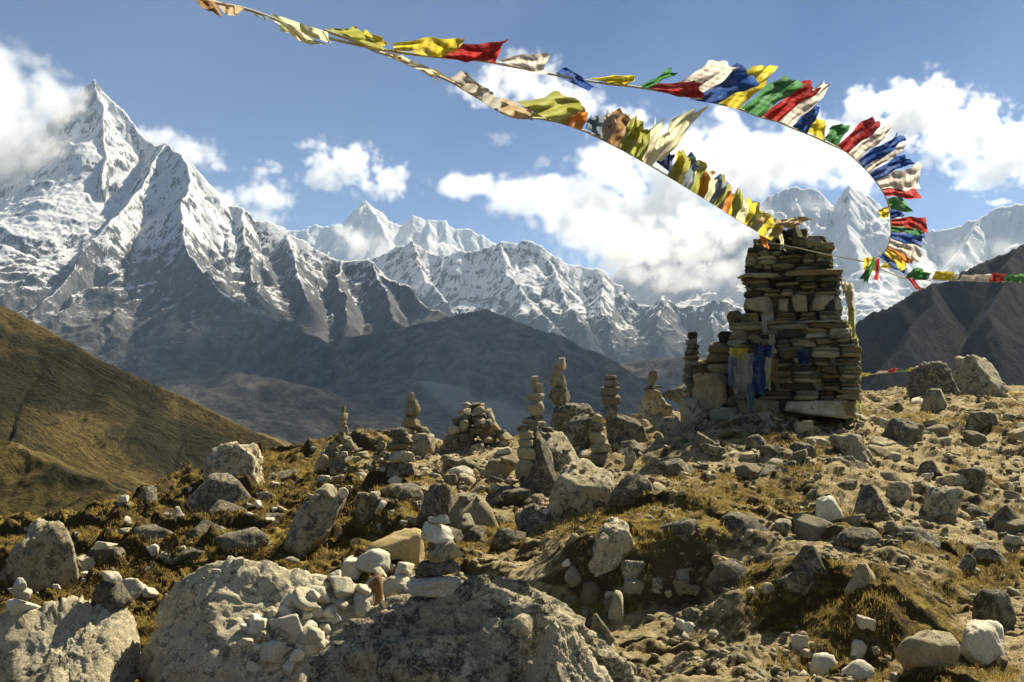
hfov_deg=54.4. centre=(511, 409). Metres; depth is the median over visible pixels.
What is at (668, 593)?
loose stone
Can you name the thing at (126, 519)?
loose stone
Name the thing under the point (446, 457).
loose stone
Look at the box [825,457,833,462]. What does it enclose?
loose stone
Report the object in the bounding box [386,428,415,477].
cairn
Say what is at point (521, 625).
loose stone
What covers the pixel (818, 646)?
loose stone
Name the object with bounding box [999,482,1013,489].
loose stone
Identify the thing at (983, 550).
rock ledge
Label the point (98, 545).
loose stone
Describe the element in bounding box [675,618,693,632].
loose stone
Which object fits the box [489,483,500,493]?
loose stone
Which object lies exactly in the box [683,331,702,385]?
cairn
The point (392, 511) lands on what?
loose stone
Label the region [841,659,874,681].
loose stone
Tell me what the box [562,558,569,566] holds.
loose stone
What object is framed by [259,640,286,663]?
loose stone
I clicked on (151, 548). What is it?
loose stone
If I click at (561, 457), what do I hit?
boulder
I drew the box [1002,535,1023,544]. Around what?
loose stone
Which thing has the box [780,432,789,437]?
loose stone
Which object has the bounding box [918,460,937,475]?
boulder
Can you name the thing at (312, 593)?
loose stone
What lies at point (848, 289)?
offering scarves
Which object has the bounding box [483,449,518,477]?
boulder
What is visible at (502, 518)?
loose stone
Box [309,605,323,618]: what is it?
loose stone
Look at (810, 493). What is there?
loose stone
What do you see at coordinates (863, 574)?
boulder
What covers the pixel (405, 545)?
boulder
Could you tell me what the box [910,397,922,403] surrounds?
loose stone
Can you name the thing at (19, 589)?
cairn
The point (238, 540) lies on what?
rock
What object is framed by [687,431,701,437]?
loose stone
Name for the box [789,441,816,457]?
loose stone
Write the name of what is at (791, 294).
stone tower
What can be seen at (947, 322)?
dark hillside
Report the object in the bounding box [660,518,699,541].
rock
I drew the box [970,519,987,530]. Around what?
loose stone
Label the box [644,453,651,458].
loose stone
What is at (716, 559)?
boulder
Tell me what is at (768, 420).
loose stone
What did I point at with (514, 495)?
rock
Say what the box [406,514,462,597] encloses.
cairn
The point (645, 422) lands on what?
loose stone
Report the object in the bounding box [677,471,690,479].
loose stone
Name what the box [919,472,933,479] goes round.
loose stone
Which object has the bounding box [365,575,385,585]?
loose stone
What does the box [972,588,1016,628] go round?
boulder
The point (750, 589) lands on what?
loose stone
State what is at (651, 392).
cairn
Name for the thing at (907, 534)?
loose stone
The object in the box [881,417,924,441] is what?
boulder
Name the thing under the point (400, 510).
loose stone
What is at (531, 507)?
loose stone
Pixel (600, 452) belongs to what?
cairn
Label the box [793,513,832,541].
boulder
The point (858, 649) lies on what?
loose stone
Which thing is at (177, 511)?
boulder
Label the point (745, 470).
loose stone
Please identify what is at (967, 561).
boulder
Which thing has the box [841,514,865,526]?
loose stone
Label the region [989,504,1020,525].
boulder
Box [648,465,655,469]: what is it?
loose stone
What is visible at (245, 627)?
loose stone
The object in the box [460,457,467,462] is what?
loose stone
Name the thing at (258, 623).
loose stone
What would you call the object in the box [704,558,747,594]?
rock ledge
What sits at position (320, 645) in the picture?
loose stone
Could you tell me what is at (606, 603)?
loose stone
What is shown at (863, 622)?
loose stone
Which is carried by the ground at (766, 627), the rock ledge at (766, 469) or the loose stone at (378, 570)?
the rock ledge at (766, 469)
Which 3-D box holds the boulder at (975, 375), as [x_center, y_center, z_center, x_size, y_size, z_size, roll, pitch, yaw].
[9.422,-0.542,20.063,1.233,1.139,0.908,0,0,0]
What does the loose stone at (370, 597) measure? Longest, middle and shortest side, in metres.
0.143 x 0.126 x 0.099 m
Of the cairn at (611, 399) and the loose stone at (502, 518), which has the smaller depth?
the loose stone at (502, 518)
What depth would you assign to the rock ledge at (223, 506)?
12.52 m
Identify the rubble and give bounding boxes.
[93,385,1023,606]
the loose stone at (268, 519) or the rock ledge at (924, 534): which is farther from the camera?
the loose stone at (268, 519)
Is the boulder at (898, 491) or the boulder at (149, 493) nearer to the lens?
the boulder at (898, 491)
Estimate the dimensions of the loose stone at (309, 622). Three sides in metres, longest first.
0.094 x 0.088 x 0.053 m
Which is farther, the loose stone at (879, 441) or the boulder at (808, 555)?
the loose stone at (879, 441)
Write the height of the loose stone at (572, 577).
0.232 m
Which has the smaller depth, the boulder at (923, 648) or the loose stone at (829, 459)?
the boulder at (923, 648)
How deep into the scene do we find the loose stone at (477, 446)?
18.58 m
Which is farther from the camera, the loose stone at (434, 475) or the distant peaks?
the distant peaks
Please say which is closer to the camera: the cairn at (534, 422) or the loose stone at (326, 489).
the loose stone at (326, 489)
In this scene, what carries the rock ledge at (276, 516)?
on the ground at (766, 627)
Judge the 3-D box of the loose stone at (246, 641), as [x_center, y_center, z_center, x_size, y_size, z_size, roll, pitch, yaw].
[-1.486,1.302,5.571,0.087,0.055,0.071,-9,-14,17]
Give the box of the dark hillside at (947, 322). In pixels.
[847,244,1023,391]
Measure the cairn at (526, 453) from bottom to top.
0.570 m
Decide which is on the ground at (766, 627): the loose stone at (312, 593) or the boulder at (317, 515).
the boulder at (317, 515)
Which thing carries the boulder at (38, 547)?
on the ground at (766, 627)
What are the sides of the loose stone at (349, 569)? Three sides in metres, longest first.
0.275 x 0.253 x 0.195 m
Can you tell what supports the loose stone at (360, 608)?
on the boulder at (203, 613)
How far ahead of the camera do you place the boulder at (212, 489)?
13.73 m
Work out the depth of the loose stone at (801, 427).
13.31 m
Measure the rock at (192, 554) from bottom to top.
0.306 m
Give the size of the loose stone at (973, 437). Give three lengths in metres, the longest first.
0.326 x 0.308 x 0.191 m
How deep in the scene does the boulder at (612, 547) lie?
7.98 m
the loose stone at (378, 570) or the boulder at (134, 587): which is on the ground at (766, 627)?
the boulder at (134, 587)
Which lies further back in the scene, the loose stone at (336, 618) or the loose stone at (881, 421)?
the loose stone at (881, 421)
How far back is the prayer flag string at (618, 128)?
7.20 m
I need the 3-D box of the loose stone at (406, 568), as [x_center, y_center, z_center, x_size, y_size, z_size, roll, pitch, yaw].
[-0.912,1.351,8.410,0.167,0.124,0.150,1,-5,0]
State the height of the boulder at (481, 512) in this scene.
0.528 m
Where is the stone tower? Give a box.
[686,219,861,419]
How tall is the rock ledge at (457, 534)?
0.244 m
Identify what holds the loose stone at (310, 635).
on the boulder at (203, 613)
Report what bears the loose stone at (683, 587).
on the ground at (766, 627)
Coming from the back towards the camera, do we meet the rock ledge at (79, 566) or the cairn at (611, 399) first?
the cairn at (611, 399)
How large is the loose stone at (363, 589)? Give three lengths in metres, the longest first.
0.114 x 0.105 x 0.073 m
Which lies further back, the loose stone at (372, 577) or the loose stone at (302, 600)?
the loose stone at (372, 577)
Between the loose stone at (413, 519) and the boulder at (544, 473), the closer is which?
the loose stone at (413, 519)
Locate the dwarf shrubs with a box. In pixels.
[0,384,907,611]
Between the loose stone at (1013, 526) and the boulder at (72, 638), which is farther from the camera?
the loose stone at (1013, 526)
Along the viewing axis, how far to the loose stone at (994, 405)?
16.89 m
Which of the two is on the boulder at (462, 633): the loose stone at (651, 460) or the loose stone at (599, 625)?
the loose stone at (599, 625)
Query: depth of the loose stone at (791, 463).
11.49 m
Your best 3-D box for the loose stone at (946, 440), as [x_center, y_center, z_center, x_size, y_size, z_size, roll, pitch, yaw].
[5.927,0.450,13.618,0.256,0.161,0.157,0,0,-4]
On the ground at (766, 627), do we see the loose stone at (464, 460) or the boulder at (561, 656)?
the boulder at (561, 656)
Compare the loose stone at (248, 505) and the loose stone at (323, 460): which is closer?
the loose stone at (248, 505)
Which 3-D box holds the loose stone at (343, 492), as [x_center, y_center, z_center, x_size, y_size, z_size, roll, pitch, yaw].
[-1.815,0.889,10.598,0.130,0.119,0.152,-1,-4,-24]
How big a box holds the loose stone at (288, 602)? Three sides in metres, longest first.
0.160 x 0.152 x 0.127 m
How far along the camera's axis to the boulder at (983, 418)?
15.02 m
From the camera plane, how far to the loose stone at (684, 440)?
13.28 m
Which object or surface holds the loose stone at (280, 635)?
on the loose stone at (271, 651)
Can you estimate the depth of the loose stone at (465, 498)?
10.48 m
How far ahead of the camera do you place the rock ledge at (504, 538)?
9.65 m
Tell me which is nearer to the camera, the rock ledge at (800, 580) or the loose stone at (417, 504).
the rock ledge at (800, 580)
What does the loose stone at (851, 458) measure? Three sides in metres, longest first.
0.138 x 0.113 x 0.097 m
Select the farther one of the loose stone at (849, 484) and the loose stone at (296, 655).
the loose stone at (849, 484)
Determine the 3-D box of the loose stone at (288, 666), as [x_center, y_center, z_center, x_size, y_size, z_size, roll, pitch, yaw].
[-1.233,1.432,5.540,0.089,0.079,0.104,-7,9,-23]
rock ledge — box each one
[49,556,81,569]
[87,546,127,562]
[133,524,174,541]
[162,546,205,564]
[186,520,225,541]
[208,499,245,515]
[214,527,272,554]
[245,513,281,527]
[266,468,298,481]
[327,460,354,474]
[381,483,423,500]
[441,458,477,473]
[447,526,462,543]
[462,524,488,542]
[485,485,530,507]
[491,527,528,549]
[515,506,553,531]
[592,499,605,510]
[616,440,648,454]
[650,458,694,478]
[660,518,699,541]
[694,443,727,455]
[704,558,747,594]
[720,512,768,538]
[751,463,788,478]
[776,567,813,594]
[832,456,867,469]
[835,527,882,549]
[887,526,940,548]
[960,502,992,516]
[970,542,1007,564]
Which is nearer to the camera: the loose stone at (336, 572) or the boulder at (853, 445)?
the loose stone at (336, 572)
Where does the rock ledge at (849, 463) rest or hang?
on the ground at (766, 627)
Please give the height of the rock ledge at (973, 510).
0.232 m
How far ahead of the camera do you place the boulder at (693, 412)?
14.96 m
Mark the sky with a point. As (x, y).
(295, 134)
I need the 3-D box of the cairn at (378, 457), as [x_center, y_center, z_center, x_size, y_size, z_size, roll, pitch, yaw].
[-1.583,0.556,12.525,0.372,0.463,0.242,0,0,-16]
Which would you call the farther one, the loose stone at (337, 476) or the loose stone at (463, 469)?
the loose stone at (337, 476)
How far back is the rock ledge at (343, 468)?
16.14 m
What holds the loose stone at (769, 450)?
on the ground at (766, 627)
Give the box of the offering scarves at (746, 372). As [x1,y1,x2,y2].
[728,317,810,411]
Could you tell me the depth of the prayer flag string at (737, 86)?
6.23 m
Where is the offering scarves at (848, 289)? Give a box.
[838,277,861,419]
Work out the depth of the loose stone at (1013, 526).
9.81 m
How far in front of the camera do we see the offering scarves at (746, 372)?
14.29 m
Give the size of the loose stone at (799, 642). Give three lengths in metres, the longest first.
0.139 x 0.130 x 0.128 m
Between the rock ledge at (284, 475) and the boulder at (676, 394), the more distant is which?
the boulder at (676, 394)
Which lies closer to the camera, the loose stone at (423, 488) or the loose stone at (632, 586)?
the loose stone at (632, 586)
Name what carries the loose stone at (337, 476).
on the ground at (766, 627)
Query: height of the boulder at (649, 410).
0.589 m
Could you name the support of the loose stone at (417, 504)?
on the ground at (766, 627)
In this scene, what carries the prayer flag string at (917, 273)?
hanging from the stone tower
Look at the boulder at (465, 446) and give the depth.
18.82 m
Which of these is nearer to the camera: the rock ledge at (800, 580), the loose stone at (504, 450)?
the rock ledge at (800, 580)
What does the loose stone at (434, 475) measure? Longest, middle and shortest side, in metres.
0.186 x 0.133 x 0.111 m
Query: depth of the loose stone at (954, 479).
11.15 m
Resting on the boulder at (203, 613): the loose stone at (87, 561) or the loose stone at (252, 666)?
the loose stone at (252, 666)
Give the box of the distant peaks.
[287,200,496,261]
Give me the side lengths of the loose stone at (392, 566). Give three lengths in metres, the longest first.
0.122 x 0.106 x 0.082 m
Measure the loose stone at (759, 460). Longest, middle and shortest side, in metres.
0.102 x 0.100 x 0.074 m
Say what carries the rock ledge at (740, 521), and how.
on the ground at (766, 627)
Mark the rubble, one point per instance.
(700, 439)
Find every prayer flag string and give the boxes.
[196,0,927,281]
[324,29,811,250]
[768,242,1023,289]
[860,367,911,375]
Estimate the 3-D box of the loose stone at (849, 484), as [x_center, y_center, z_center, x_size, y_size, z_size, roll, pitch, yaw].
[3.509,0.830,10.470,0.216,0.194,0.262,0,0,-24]
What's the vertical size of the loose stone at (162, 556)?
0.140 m
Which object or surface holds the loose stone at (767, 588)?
on the ground at (766, 627)
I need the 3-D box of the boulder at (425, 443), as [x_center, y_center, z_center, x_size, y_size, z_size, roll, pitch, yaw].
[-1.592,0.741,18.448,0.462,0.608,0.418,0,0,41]
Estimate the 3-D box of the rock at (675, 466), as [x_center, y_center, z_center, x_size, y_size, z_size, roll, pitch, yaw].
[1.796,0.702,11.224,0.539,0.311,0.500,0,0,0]
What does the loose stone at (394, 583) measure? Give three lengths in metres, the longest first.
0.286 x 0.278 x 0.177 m
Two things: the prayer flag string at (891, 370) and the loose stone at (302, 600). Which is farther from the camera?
the prayer flag string at (891, 370)
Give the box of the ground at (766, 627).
[0,385,1023,681]
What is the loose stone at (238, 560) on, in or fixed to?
on the boulder at (203, 613)
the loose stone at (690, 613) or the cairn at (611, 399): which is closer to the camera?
the loose stone at (690, 613)
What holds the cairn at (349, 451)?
on the rock ledge at (343, 468)
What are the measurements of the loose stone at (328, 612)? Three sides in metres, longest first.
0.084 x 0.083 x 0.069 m
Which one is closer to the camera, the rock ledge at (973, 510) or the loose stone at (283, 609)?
the loose stone at (283, 609)
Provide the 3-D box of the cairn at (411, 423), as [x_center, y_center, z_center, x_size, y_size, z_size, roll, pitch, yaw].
[-1.772,0.270,18.626,0.865,1.190,0.656,0,0,35]
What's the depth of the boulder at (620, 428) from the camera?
13.71 m
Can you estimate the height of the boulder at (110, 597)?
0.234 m
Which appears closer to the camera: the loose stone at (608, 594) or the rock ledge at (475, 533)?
the loose stone at (608, 594)
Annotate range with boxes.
[366,240,743,362]
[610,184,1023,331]
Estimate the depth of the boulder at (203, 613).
5.75 m
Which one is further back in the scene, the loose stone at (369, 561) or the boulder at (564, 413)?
the boulder at (564, 413)
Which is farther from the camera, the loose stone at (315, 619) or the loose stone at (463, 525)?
the loose stone at (463, 525)
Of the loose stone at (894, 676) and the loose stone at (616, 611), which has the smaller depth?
the loose stone at (894, 676)
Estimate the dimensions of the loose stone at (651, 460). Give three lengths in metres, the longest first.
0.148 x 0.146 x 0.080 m
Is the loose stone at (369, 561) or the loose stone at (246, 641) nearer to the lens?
the loose stone at (246, 641)
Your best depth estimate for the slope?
81.99 m
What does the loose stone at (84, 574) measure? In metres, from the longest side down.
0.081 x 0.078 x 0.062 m
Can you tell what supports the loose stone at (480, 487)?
on the ground at (766, 627)
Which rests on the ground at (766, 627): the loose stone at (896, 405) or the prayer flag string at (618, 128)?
the loose stone at (896, 405)
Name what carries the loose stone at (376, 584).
on the boulder at (203, 613)
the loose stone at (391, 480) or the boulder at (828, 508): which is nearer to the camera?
the boulder at (828, 508)
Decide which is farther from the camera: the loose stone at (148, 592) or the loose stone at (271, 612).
the loose stone at (148, 592)
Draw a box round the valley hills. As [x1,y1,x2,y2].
[130,309,709,445]
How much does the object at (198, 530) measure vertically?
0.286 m
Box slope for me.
[0,440,130,516]
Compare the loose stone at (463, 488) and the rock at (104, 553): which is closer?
the rock at (104, 553)
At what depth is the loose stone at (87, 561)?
10.86 m
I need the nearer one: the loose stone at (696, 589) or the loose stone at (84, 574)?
the loose stone at (696, 589)
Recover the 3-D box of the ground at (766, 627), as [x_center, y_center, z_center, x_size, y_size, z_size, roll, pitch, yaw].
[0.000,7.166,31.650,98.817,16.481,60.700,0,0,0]
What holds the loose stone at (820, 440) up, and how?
on the ground at (766, 627)
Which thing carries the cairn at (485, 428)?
on the ground at (766, 627)
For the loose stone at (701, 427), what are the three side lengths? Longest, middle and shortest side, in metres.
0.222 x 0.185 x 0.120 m
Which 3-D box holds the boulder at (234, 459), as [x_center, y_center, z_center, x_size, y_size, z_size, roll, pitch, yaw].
[-4.391,0.917,15.812,0.937,0.827,0.710,0,0,0]
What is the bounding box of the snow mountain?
[0,80,450,388]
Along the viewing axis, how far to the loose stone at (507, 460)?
13.92 m
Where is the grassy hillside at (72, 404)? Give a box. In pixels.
[0,306,291,491]
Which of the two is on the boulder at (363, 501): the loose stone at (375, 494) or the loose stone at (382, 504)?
the loose stone at (375, 494)
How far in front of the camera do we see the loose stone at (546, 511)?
9.90 m
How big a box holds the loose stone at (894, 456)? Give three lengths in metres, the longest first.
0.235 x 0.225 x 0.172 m
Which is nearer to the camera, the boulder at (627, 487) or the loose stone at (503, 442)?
the boulder at (627, 487)
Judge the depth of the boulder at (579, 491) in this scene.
9.90 m
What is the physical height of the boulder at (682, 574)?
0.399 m
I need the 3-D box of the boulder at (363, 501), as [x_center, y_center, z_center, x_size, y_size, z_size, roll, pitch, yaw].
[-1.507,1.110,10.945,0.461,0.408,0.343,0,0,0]
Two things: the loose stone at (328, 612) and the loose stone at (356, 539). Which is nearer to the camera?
the loose stone at (328, 612)
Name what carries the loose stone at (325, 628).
on the boulder at (203, 613)
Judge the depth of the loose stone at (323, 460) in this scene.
16.04 m
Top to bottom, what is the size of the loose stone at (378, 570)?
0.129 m
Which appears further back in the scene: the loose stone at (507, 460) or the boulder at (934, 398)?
the boulder at (934, 398)
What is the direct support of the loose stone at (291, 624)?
on the boulder at (203, 613)
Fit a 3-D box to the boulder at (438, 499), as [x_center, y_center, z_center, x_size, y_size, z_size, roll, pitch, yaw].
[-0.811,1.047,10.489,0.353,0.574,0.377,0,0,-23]
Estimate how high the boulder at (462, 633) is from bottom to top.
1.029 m
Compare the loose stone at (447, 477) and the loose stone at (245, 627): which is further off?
the loose stone at (447, 477)
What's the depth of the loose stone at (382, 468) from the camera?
12.39 m
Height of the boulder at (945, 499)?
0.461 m
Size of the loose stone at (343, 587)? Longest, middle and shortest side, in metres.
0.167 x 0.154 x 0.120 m
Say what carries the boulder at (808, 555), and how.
on the ground at (766, 627)
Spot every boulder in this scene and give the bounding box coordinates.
[0,518,78,593]
[0,595,140,681]
[90,580,132,612]
[123,578,146,597]
[135,555,384,681]
[140,485,156,505]
[173,506,183,521]
[187,472,251,513]
[200,441,264,483]
[284,488,345,560]
[306,573,646,681]
[353,492,390,524]
[366,528,424,566]
[411,433,437,456]
[417,482,452,522]
[443,434,471,451]
[448,492,498,528]
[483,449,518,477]
[518,430,561,497]
[525,619,612,681]
[545,431,578,468]
[546,458,614,520]
[550,402,593,435]
[566,413,600,447]
[588,517,634,576]
[605,414,648,444]
[607,473,653,507]
[637,397,676,422]
[651,416,682,437]
[662,384,689,403]
[672,562,690,583]
[680,398,708,425]
[712,555,727,565]
[791,544,828,575]
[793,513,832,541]
[815,495,842,521]
[830,433,872,466]
[844,563,875,593]
[854,483,891,520]
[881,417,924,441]
[885,481,911,500]
[894,630,959,669]
[906,361,960,400]
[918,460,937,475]
[921,388,946,409]
[922,485,963,517]
[951,354,1008,396]
[953,467,986,489]
[956,553,976,571]
[960,619,1004,665]
[966,411,998,430]
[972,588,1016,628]
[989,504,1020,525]
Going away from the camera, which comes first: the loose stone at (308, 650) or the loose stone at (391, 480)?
the loose stone at (308, 650)
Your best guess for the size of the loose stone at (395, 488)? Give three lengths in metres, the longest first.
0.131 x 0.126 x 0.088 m
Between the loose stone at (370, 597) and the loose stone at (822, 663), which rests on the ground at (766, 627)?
the loose stone at (822, 663)
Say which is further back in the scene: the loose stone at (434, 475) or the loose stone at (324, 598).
the loose stone at (434, 475)
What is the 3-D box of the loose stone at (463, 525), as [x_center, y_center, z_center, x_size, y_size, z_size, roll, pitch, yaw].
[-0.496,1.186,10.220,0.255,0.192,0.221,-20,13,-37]
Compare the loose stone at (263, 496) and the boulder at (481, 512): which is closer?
the boulder at (481, 512)
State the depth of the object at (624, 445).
12.90 m
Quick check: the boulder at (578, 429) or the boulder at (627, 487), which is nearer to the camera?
the boulder at (627, 487)
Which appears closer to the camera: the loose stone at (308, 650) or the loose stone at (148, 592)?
the loose stone at (308, 650)
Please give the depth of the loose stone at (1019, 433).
14.05 m
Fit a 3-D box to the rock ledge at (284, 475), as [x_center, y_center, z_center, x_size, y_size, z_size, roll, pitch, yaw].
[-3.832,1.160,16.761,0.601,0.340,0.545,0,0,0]
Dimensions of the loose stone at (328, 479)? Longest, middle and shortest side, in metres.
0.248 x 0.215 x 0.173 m
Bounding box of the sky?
[0,0,1023,277]
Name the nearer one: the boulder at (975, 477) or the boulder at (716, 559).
the boulder at (716, 559)
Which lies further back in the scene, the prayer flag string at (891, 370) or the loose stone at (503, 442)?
the prayer flag string at (891, 370)
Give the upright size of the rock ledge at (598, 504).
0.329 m
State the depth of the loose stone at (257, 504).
12.95 m
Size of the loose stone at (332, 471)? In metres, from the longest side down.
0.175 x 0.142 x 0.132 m
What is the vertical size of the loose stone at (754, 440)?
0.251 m
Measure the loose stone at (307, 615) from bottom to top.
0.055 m
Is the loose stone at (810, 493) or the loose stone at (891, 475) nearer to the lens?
the loose stone at (810, 493)
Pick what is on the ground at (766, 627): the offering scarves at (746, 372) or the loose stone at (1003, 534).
the loose stone at (1003, 534)
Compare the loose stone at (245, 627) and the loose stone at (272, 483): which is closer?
the loose stone at (245, 627)
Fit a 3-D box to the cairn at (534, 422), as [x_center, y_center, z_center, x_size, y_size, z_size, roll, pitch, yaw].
[0.287,-0.061,11.733,0.366,0.673,0.341,0,0,-43]
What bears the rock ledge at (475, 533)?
on the ground at (766, 627)
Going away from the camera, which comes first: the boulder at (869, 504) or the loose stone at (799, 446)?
the boulder at (869, 504)
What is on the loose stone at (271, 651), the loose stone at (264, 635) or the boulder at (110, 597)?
the loose stone at (264, 635)
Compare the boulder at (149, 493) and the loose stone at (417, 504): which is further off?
the boulder at (149, 493)
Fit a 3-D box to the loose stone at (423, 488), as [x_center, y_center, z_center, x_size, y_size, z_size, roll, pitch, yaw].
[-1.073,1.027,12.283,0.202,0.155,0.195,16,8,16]
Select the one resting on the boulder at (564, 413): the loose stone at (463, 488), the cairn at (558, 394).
the cairn at (558, 394)
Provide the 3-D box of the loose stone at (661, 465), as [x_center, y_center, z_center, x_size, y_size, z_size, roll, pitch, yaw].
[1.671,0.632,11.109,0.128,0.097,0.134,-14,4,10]
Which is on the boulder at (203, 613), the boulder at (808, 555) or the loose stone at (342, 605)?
the loose stone at (342, 605)
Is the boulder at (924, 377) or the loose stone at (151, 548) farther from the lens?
the boulder at (924, 377)
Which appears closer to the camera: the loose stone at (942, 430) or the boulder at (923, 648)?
the boulder at (923, 648)
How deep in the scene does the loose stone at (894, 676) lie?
5.89 m
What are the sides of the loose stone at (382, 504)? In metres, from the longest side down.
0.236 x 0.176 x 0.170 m
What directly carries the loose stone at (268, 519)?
on the ground at (766, 627)
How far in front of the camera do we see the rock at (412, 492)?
11.04 m
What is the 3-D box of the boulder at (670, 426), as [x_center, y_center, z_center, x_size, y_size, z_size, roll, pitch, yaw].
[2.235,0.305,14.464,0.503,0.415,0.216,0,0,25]
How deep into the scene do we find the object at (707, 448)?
12.04 m
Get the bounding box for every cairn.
[5,577,40,615]
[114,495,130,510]
[319,405,369,463]
[371,435,390,469]
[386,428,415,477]
[402,392,438,453]
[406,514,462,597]
[446,402,512,450]
[515,430,535,477]
[516,376,554,432]
[548,357,569,404]
[588,414,611,464]
[600,375,620,418]
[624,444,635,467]
[643,370,661,398]
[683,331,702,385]
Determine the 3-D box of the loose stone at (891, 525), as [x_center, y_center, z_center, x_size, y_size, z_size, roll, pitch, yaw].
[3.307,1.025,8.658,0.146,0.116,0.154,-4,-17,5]
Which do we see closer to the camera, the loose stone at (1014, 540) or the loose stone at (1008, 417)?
the loose stone at (1014, 540)
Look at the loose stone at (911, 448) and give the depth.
13.21 m
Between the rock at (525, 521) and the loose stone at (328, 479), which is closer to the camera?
the rock at (525, 521)
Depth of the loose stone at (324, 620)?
5.78 m
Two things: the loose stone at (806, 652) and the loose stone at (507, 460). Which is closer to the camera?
the loose stone at (806, 652)
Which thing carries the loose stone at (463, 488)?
on the ground at (766, 627)
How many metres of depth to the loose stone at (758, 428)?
13.00 m
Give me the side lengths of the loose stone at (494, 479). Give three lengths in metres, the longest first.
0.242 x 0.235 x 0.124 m
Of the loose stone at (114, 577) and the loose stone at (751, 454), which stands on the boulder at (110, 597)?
the loose stone at (114, 577)
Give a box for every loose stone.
[52,584,60,589]
[78,555,95,571]
[80,571,87,577]
[93,541,116,549]
[101,571,121,583]
[123,516,130,523]
[142,587,158,597]
[147,544,158,555]
[159,550,168,557]
[211,568,221,573]
[233,557,243,564]
[237,637,252,645]
[239,623,249,633]
[244,502,253,508]
[246,661,260,672]
[248,613,269,635]
[252,643,261,651]
[254,500,261,508]
[256,491,274,501]
[256,630,272,641]
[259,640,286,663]
[261,606,278,618]
[265,517,274,521]
[269,481,279,487]
[269,613,302,644]
[273,627,290,641]
[278,604,293,616]
[283,590,294,608]
[283,646,291,654]
[283,660,295,674]
[289,649,304,661]
[291,586,316,611]
[295,643,316,656]
[296,626,322,644]
[299,611,312,619]
[302,619,317,627]
[306,585,329,603]
[307,589,320,598]
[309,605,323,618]
[312,616,319,622]
[314,454,331,470]
[314,630,325,652]
[315,483,334,497]
[316,475,330,483]
[318,623,330,634]
[319,617,331,622]
[323,604,338,613]
[323,606,333,618]
[327,570,341,579]
[329,575,356,598]
[329,596,348,611]
[330,468,336,474]
[330,474,343,481]
[331,612,342,624]
[337,487,348,497]
[341,557,363,579]
[350,538,359,545]
[352,599,371,616]
[354,592,374,604]
[355,548,390,573]
[355,584,371,595]
[363,461,371,468]
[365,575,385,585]
[369,573,382,605]
[370,490,379,500]
[374,566,386,578]
[375,500,386,513]
[377,466,385,471]
[383,574,409,596]
[388,475,402,483]
[389,509,395,516]
[390,563,395,571]
[391,485,401,491]
[395,507,404,512]
[395,562,414,575]
[409,518,417,524]
[411,500,421,511]
[419,485,428,494]
[429,473,440,478]
[440,454,452,460]
[442,474,457,483]
[447,466,472,474]
[457,513,474,530]
[458,485,469,491]
[458,493,476,503]
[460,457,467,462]
[469,443,483,450]
[470,485,485,493]
[484,476,503,483]
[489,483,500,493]
[495,494,503,500]
[495,515,507,524]
[497,447,511,454]
[498,441,508,444]
[500,456,515,466]
[510,613,533,637]
[523,503,537,512]
[529,493,545,503]
[543,508,549,514]
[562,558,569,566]
[563,447,569,452]
[565,565,580,586]
[580,582,600,604]
[592,613,614,641]
[602,598,611,609]
[605,591,613,598]
[608,590,623,620]
[621,560,644,580]
[623,578,643,593]
[640,419,649,426]
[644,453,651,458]
[646,457,657,463]
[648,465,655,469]
[652,576,663,589]
[654,432,663,439]
[656,461,666,469]
[664,590,671,597]
[673,580,692,594]
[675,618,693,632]
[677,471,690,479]
[680,438,687,443]
[681,607,699,620]
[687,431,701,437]
[691,585,700,595]
[694,424,706,430]
[734,462,762,478]
[739,451,755,459]
[741,419,750,423]
[745,434,765,449]
[746,586,753,593]
[748,425,770,434]
[755,458,762,462]
[759,445,783,457]
[761,582,774,594]
[764,418,775,427]
[775,518,791,534]
[776,498,783,503]
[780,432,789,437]
[781,460,795,468]
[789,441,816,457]
[790,634,808,649]
[794,420,813,433]
[799,648,812,657]
[804,436,829,446]
[806,489,816,498]
[809,652,837,676]
[811,644,823,649]
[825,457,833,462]
[838,479,857,490]
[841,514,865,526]
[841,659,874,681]
[843,456,855,460]
[851,639,866,658]
[856,614,875,630]
[868,436,895,446]
[870,416,889,426]
[876,540,883,545]
[880,470,901,481]
[884,520,899,533]
[885,401,903,409]
[887,451,901,460]
[888,672,900,681]
[904,532,913,537]
[906,445,914,450]
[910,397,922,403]
[910,477,923,486]
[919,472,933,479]
[924,424,948,436]
[935,473,966,485]
[938,436,952,444]
[962,430,987,444]
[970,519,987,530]
[984,402,997,408]
[995,518,1023,534]
[997,532,1006,536]
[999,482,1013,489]
[1002,413,1015,420]
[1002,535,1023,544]
[1003,490,1020,498]
[1007,427,1023,439]
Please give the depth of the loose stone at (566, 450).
11.61 m
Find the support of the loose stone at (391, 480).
on the ground at (766, 627)

